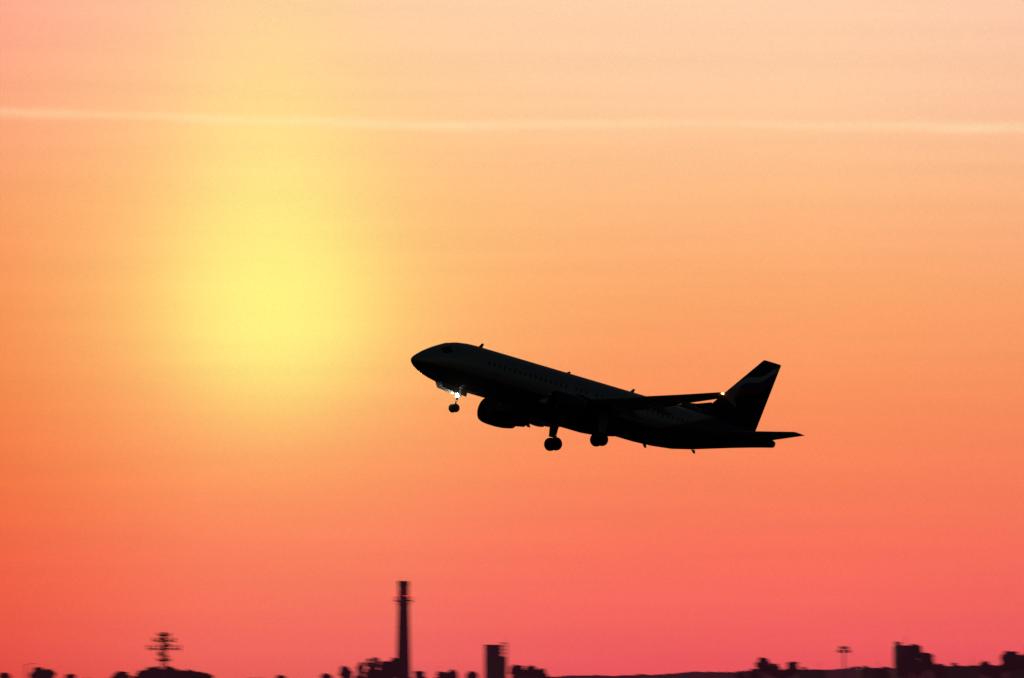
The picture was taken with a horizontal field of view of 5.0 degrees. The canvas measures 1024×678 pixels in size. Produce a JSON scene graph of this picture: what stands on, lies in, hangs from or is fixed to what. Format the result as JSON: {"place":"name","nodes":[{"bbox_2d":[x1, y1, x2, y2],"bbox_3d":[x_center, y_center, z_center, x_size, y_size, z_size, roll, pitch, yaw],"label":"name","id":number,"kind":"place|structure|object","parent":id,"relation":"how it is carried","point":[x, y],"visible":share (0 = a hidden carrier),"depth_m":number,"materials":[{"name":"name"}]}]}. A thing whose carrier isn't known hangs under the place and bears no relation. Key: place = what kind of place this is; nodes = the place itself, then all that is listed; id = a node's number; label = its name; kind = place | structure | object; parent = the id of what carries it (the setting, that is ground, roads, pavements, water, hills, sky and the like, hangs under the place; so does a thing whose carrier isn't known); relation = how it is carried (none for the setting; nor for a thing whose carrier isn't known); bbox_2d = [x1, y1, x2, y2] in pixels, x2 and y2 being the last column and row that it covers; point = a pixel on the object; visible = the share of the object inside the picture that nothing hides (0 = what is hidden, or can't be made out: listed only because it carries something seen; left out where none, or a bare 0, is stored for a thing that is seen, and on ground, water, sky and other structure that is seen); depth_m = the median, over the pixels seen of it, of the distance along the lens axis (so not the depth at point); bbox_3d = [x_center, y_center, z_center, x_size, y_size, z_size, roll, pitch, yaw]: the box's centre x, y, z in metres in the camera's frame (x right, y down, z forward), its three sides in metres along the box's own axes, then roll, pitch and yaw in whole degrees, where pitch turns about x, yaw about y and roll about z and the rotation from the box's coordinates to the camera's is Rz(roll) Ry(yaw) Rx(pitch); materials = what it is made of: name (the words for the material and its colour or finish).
{"place":"outdoors","nodes":[
{"label":"outdoors","id":0,"kind":"place"},
{"bbox_2d":[484,643,506,677],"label":"building","id":1,"kind":"structure","parent":0,"point":[495,663],"depth_m":2996.36,"materials":[{"name":"concrete"}]},
{"bbox_2d":[0,0,1023,677],"label":"sky","id":2,"kind":"structure","parent":0,"point":[232,232],"materials":[{"name":"orange"}]},
{"bbox_2d":[85,664,1007,677],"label":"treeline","id":3,"kind":"object","parent":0,"point":[851,672],"visible":0.39,"depth_m":5099.68,"materials":[{"name":"black plant"}]},
{"bbox_2d":[411,342,804,453],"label":"airplane","id":4,"kind":"object","parent":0,"point":[513,392],"visible":1,"depth_m":1016.97,"materials":[{"name":"paint"}]},
{"label":"ground","id":5,"kind":"structure","parent":0,"visible":0},
{"bbox_2d":[147,632,180,677],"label":"transmission tower","id":6,"kind":"structure","parent":5,"relation":"on","point":[161,639],"depth_m":1998.10,"materials":[{"name":"metal"}]},
{"bbox_2d":[0,657,547,677],"bbox_3d":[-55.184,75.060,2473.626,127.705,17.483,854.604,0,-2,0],"label":"trees","id":7,"kind":"object","parent":5,"relation":"on","point":[392,668],"visible":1,"depth_m":2697.89,"materials":[{"name":"black plant"}]},
{"bbox_2d":[394,577,412,677],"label":"chimney","id":8,"kind":"object","parent":5,"relation":"on","point":[403,653],"visible":1,"depth_m":2997.65,"materials":[{"name":"brick"}]},
{"bbox_2d":[837,646,850,677],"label":"floodlight mast","id":9,"kind":"object","parent":5,"relation":"on","point":[844,652],"visible":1,"depth_m":2497.86,"materials":[{"name":"metal"}]},
{"bbox_2d":[735,644,1023,677],"bbox_3d":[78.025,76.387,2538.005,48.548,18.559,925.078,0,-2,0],"label":"trees","id":10,"kind":"object","parent":5,"relation":"on","point":[914,659],"visible":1,"depth_m":2198.12,"materials":[{"name":"black plant"}]},
{"bbox_2d":[796,642,1023,677],"bbox_3d":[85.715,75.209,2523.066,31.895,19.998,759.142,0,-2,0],"label":"buildings","id":11,"kind":"structure","parent":5,"relation":"on","point":[954,670],"depth_m":2492.15,"materials":[{"name":"concrete"}]}
]}

